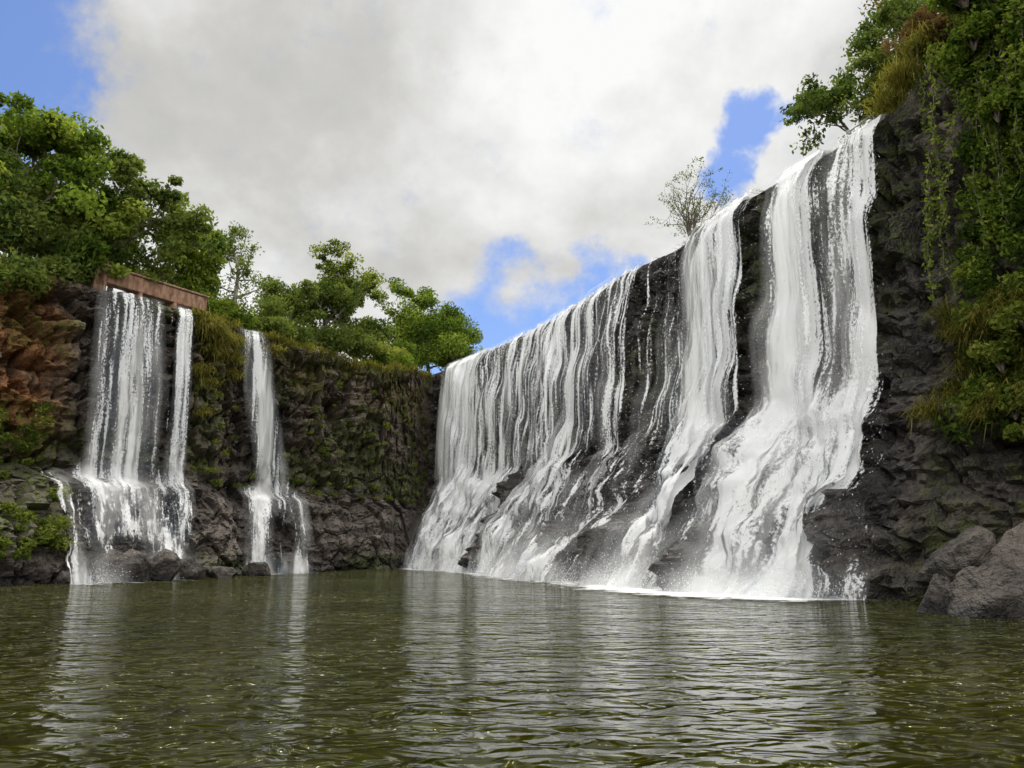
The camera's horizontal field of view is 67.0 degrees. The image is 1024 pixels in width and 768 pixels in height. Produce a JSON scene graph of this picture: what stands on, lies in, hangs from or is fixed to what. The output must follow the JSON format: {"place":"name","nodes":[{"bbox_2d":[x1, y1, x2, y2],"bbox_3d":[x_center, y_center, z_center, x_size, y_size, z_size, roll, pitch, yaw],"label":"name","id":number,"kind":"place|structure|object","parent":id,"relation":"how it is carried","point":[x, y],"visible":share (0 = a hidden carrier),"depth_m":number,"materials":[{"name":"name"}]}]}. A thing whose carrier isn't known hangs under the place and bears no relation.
{"place":"outdoors","nodes":[
{"label":"outdoors","id":0,"kind":"place"},
{"bbox_2d":[0,0,938,374],"label":"sky","id":1,"kind":"structure","parent":0,"point":[510,160],"materials":[{"name":"white"}]},
{"bbox_2d":[0,0,1023,601],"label":"basalt cliff","id":2,"kind":"structure","parent":0,"point":[920,496],"depth_m":33.70,"materials":[{"name":"black stone"}]},
{"bbox_2d":[42,291,192,584],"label":"waterfall","id":3,"kind":"structure","parent":2,"relation":"on","point":[107,505],"depth_m":34.53,"materials":[{"name":"liquid"}]},
{"bbox_2d":[80,264,208,329],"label":"concrete sluice wall","id":4,"kind":"structure","parent":2,"relation":"on","point":[139,285],"depth_m":38.38,"materials":[{"name":"brown concrete"}]},
{"bbox_2d":[143,271,259,331],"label":"shrub","id":5,"kind":"object","parent":2,"relation":"on","point":[225,305],"visible":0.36,"depth_m":43.10,"materials":[{"name":"green plant"}]},
{"bbox_2d":[0,343,431,560],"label":"ferns","id":6,"kind":"object","parent":2,"relation":"on","point":[48,532],"visible":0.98,"depth_m":31.19,"materials":[{"name":"green plant"}]},
{"bbox_2d":[241,329,310,573],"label":"waterfall","id":7,"kind":"structure","parent":2,"relation":"on","point":[258,495],"depth_m":42.72,"materials":[{"name":"liquid"}]},
{"bbox_2d":[184,304,434,420],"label":"grass tufts","id":8,"kind":"object","parent":2,"relation":"on","point":[212,330],"visible":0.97,"depth_m":41.45,"materials":[{"name":"green plant"}]},
{"bbox_2d":[250,293,401,359],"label":"shrub","id":9,"kind":"object","parent":2,"relation":"on","point":[276,319],"visible":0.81,"depth_m":51.53,"materials":[{"name":"green plant"}]},
{"bbox_2d":[92,114,890,600],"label":"waterfall","id":10,"kind":"structure","parent":2,"relation":"on","point":[798,482],"depth_m":26.97,"materials":[{"name":"liquid"}]},
{"bbox_2d":[645,156,735,240],"bbox_3d":[8.167,-8.434,34.785,4.515,4.054,5.545,0,-12,0],"label":"twiggy shrub","id":11,"kind":"object","parent":2,"relation":"on","point":[688,223],"visible":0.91,"depth_m":34.83,"materials":[{"name":"green plant"}]},
{"bbox_2d":[689,226,705,237],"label":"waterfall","id":12,"kind":"object","parent":2,"relation":"on","point":[695,229],"visible":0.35,"depth_m":34.07,"materials":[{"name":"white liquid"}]},
{"bbox_2d":[902,4,960,57],"bbox_3d":[14.626,-12.497,24.251,2.864,4.320,4.879,10,-15,-38],"label":"shrub","id":13,"kind":"object","parent":2,"relation":"on","point":[921,16],"visible":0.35,"depth_m":24.63,"materials":[{"name":"green plant"}]},
{"bbox_2d":[853,19,1023,440],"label":"hanging grass","id":14,"kind":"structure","parent":2,"relation":"on","point":[898,76],"depth_m":20.98,"materials":[{"name":"green plant"}]},
{"bbox_2d":[909,0,1023,446],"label":"cliff vines","id":15,"kind":"object","parent":2,"relation":"attached to","point":[1003,204],"visible":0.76,"depth_m":21.41,"materials":[{"name":"green plant"}]},
{"bbox_2d":[916,521,1023,618],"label":"rock outcrop","id":16,"kind":"object","parent":2,"relation":"on","point":[975,572],"visible":0.76,"depth_m":15.68,"materials":[{"name":"grey stone"}]},
{"bbox_2d":[924,0,1021,125],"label":"shrub","id":17,"kind":"object","parent":2,"relation":"on","point":[997,104],"visible":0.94,"depth_m":21.72,"materials":[{"name":"green plant"}]},
{"bbox_2d":[967,300,1023,441],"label":"shrub","id":18,"kind":"object","parent":2,"relation":"on","point":[999,354],"visible":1,"depth_m":18.87,"materials":[{"name":"green plant"}]},
{"bbox_2d":[0,568,1023,767],"bbox_3d":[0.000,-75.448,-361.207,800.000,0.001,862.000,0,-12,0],"label":"pool water","id":19,"kind":"structure","parent":0,"point":[399,668],"depth_m":7.91,"materials":[{"name":"green liquid"}]},
{"bbox_2d":[85,568,861,601],"bbox_3d":[-6.896,8.154,32.167,21.088,0.001,39.401,6,-13,-25],"label":"foam","id":20,"kind":"object","parent":19,"relation":"on","point":[641,589],"visible":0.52,"depth_m":23.13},
{"bbox_3d":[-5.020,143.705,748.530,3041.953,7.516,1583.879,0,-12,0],"label":"ground","id":21,"kind":"structure","parent":0,"visible":0},
{"bbox_2d":[3,154,83,256],"bbox_3d":[-27.567,-8.947,40.198,12.432,11.618,10.953,0,-12,0],"label":"broadleaf tree","id":22,"kind":"object","parent":21,"relation":"on","point":[51,203],"visible":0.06,"depth_m":38.68,"materials":[{"name":"green plant"}]},
{"bbox_2d":[0,90,150,278],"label":"broadleaf tree","id":23,"kind":"object","parent":21,"relation":"on","point":[72,161],"visible":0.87,"depth_m":36.67,"materials":[{"name":"green plant"}]},
{"bbox_2d":[0,146,153,300],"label":"shrub","id":24,"kind":"object","parent":21,"relation":"on","point":[30,271],"visible":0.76,"depth_m":34.44,"materials":[{"name":"green plant"}]},
{"bbox_2d":[38,199,155,254],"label":"broadleaf tree","id":25,"kind":"object","parent":21,"relation":"on","point":[141,237],"visible":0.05,"depth_m":42.59,"materials":[{"name":"green plant"}]},
{"bbox_2d":[15,148,228,293],"bbox_3d":[-19.983,-7.127,40.222,9.424,8.068,7.613,0,-12,0],"label":"broadleaf tree","id":26,"kind":"object","parent":21,"relation":"on","point":[176,220],"visible":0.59,"depth_m":39.57,"materials":[{"name":"green plant"}]},
{"bbox_2d":[131,204,242,308],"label":"broadleaf tree","id":27,"kind":"object","parent":21,"relation":"on","point":[206,268],"visible":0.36,"depth_m":43.50,"materials":[{"name":"green plant"}]},
{"bbox_2d":[209,220,277,309],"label":"slender tree","id":28,"kind":"object","parent":21,"relation":"on","point":[239,260],"visible":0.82,"depth_m":45.78,"materials":[{"name":"green plant"}]},
{"bbox_2d":[253,275,320,331],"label":"broadleaf tree","id":29,"kind":"object","parent":21,"relation":"on","point":[298,303],"visible":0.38,"depth_m":52.77,"materials":[{"name":"green plant"}]},
{"bbox_2d":[291,272,368,338],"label":"broadleaf tree","id":30,"kind":"object","parent":21,"relation":"on","point":[326,291],"visible":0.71,"depth_m":52.73,"materials":[{"name":"green plant"}]},
{"bbox_2d":[308,238,407,362],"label":"broadleaf tree","id":31,"kind":"object","parent":21,"relation":"on","point":[342,270],"visible":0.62,"depth_m":55.01,"materials":[{"name":"green plant"}]},
{"bbox_2d":[359,305,487,370],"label":"shrub","id":32,"kind":"object","parent":21,"relation":"on","point":[457,341],"visible":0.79,"depth_m":62.40,"materials":[{"name":"green plant"}]},
{"bbox_2d":[384,277,463,372],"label":"broadleaf tree","id":33,"kind":"object","parent":21,"relation":"on","point":[425,299],"visible":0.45,"depth_m":64.47,"materials":[{"name":"green plant"}]},
{"bbox_2d":[779,65,899,156],"bbox_3d":[13.071,-10.049,30.059,5.815,5.559,4.394,-11,-16,42],"label":"broadleaf tree","id":34,"kind":"object","parent":21,"relation":"on","point":[816,101],"visible":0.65,"depth_m":30.20,"materials":[{"name":"green plant"}]},
{"bbox_2d":[840,0,935,125],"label":"broadleaf tree","id":35,"kind":"object","parent":21,"relation":"on","point":[894,14],"visible":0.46,"depth_m":28.93,"materials":[{"name":"green plant"}]},
{"bbox_2d":[863,0,943,54],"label":"brown leaf tree","id":36,"kind":"object","parent":21,"relation":"on","point":[887,42],"visible":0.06,"depth_m":27.27,"materials":[{"name":"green plant"}]}
]}

